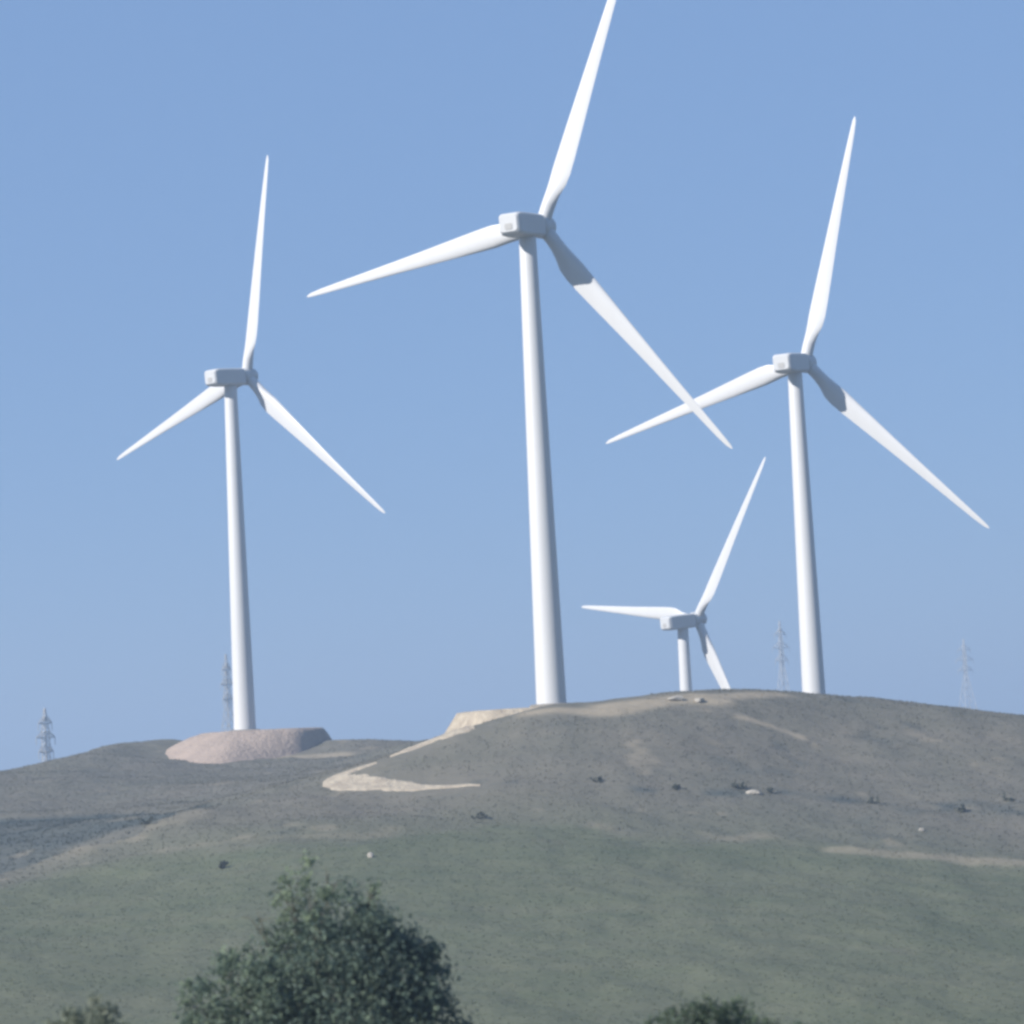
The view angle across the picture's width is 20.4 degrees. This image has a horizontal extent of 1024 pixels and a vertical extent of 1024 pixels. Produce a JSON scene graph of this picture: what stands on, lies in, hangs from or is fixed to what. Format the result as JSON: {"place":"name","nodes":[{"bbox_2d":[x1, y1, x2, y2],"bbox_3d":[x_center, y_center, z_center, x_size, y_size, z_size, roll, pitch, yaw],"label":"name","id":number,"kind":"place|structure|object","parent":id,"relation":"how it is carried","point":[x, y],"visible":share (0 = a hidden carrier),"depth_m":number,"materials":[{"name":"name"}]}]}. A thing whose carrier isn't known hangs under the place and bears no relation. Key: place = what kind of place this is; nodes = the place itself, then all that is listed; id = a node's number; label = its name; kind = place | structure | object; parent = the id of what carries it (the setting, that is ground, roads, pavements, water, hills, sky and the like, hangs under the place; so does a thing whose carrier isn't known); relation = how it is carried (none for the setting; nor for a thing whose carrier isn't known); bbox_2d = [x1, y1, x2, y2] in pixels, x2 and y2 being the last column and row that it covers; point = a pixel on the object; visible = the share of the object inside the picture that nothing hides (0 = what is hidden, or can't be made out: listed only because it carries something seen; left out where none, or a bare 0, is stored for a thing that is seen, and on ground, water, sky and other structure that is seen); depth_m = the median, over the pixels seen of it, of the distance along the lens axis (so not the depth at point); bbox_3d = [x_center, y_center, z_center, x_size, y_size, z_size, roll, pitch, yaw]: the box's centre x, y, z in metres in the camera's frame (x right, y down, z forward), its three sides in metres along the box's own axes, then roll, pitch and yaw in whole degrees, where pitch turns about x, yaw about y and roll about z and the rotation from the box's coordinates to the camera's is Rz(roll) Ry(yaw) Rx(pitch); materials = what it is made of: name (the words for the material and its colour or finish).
{"place":"outdoors","nodes":[
{"label":"outdoors","id":0,"kind":"place"},
{"bbox_2d":[322,762,480,790],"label":"dirt track","id":1,"kind":"structure","parent":0,"point":[344,781],"depth_m":343.76,"materials":[{"name":"beige soil"}]},
{"bbox_2d":[389,726,474,756],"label":"dirt track","id":2,"kind":"structure","parent":0,"point":[466,729],"depth_m":356.14,"materials":[{"name":"beige soil"}]},
{"bbox_2d":[0,688,1023,1023],"bbox_3d":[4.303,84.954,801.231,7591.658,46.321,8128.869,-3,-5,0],"label":"ground","id":3,"kind":"structure","parent":0,"point":[540,975],"depth_m":304.00,"materials":[{"name":"green plant"}]},
{"bbox_2d":[36,708,55,761],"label":"electricity pylon","id":4,"kind":"object","parent":3,"relation":"on","point":[45,732],"visible":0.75,"depth_m":757.77,"materials":[{"name":"metal"}]},
{"bbox_2d":[43,990,130,1023],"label":"bush","id":5,"kind":"object","parent":3,"relation":"on","point":[97,1013],"visible":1,"depth_m":57.09,"materials":[{"name":"green plant"}]},
{"bbox_2d":[139,816,152,824],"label":"bush","id":6,"kind":"object","parent":3,"relation":"on","point":[146,821],"visible":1,"depth_m":331.57,"materials":[{"name":"green plant"}]},
{"bbox_2d":[218,860,228,868],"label":"bush","id":7,"kind":"object","parent":3,"relation":"on","point":[222,864],"visible":1,"depth_m":301.79,"materials":[{"name":"green plant"}]},
{"bbox_2d":[220,654,233,731],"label":"electricity pylon","id":8,"kind":"object","parent":3,"relation":"on","point":[226,667],"visible":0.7,"depth_m":948.59,"materials":[{"name":"metal"}]},
{"bbox_2d":[165,727,331,763],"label":"gravel pad","id":9,"kind":"object","parent":3,"relation":"on","point":[222,747],"visible":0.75,"depth_m":492.63,"materials":[{"name":"beige gravel"}]},
{"bbox_2d":[117,155,384,730],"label":"wind turbine","id":10,"kind":"object","parent":9,"relation":"on","point":[226,383],"visible":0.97,"depth_m":508.92,"materials":[{"name":"metal"}]},
{"bbox_2d":[173,850,480,1023],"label":"tree","id":11,"kind":"object","parent":3,"relation":"on","point":[389,996],"visible":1,"depth_m":68.50,"materials":[{"name":"green plant"}]},
{"bbox_2d":[367,852,373,857],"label":"boulder","id":12,"kind":"object","parent":3,"relation":"on","point":[370,854],"visible":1,"depth_m":299.79,"materials":[{"name":"stone"}]},
{"bbox_2d":[471,811,487,818],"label":"bush","id":13,"kind":"object","parent":3,"relation":"on","point":[481,814],"visible":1,"depth_m":322.73,"materials":[{"name":"green plant"}]},
{"bbox_2d":[444,707,536,733],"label":"gravel pad","id":14,"kind":"object","parent":3,"relation":"on","point":[464,719],"visible":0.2,"depth_m":365.62,"materials":[{"name":"beige gravel"}]},
{"bbox_2d":[307,0,731,706],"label":"wind turbine","id":15,"kind":"object","parent":14,"relation":"on","point":[525,230],"visible":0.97,"depth_m":374.80,"materials":[{"name":"white paint"}]},
{"bbox_2d":[590,776,601,782],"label":"bush","id":16,"kind":"object","parent":3,"relation":"on","point":[599,778],"visible":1,"depth_m":336.82,"materials":[{"name":"green plant"}]},
{"bbox_2d":[582,457,764,690],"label":"wind turbine","id":17,"kind":"object","parent":3,"relation":"on","point":[679,621],"visible":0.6,"depth_m":596.97,"materials":[{"name":"metal"}]},
{"bbox_2d":[667,695,682,700],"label":"boulder","id":18,"kind":"object","parent":3,"relation":"on","point":[677,698],"visible":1,"depth_m":366.72,"materials":[{"name":"stone"}]},
{"bbox_2d":[671,783,680,789],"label":"bush","id":19,"kind":"object","parent":3,"relation":"on","point":[676,787],"visible":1,"depth_m":335.76,"materials":[{"name":"green plant"}]},
{"bbox_2d":[694,698,704,702],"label":"boulder","id":20,"kind":"object","parent":3,"relation":"on","point":[698,700],"visible":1,"depth_m":366.63,"materials":[{"name":"stone"}]},
{"bbox_2d":[642,987,800,1023],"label":"tree","id":21,"kind":"object","parent":3,"relation":"on","point":[722,1014],"visible":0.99,"depth_m":60.92,"materials":[{"name":"green plant"}]},
{"bbox_2d":[731,780,747,788],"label":"bush","id":22,"kind":"object","parent":3,"relation":"on","point":[737,785],"visible":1,"depth_m":337.70,"materials":[{"name":"green plant"}]},
{"bbox_2d":[746,790,760,794],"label":"boulder","id":23,"kind":"object","parent":3,"relation":"on","point":[754,792],"visible":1,"depth_m":335.88,"materials":[{"name":"stone"}]},
{"bbox_2d":[766,787,772,792],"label":"bush","id":24,"kind":"object","parent":3,"relation":"on","point":[769,790],"visible":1,"depth_m":337.40,"materials":[{"name":"green plant"}]},
{"bbox_2d":[772,621,789,690],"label":"electricity pylon","id":25,"kind":"object","parent":3,"relation":"on","point":[780,649],"visible":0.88,"depth_m":1298.56,"materials":[{"name":"metal"}]},
{"bbox_2d":[606,117,988,693],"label":"wind turbine","id":26,"kind":"object","parent":3,"relation":"on","point":[793,367],"visible":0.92,"depth_m":451.50,"materials":[{"name":"metal"}]},
{"bbox_2d":[865,797,879,803],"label":"bush","id":27,"kind":"object","parent":3,"relation":"on","point":[872,801],"visible":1,"depth_m":336.51,"materials":[{"name":"green plant"}]},
{"bbox_2d":[954,804,965,812],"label":"bush","id":28,"kind":"object","parent":3,"relation":"on","point":[962,809],"visible":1,"depth_m":334.29,"materials":[{"name":"green plant"}]},
{"bbox_2d":[956,639,976,708],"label":"electricity pylon","id":29,"kind":"object","parent":3,"relation":"on","point":[965,661],"visible":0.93,"depth_m":1547.13,"materials":[{"name":"metal"}]},
{"bbox_2d":[1002,792,1014,801],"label":"bush","id":30,"kind":"object","parent":3,"relation":"on","point":[1007,799],"visible":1,"depth_m":338.68,"materials":[{"name":"green plant"}]},
{"bbox_2d":[0,0,1023,770],"label":"sky","id":31,"kind":"structure","parent":0,"point":[137,137],"materials":[{"name":"blue"}]}
]}

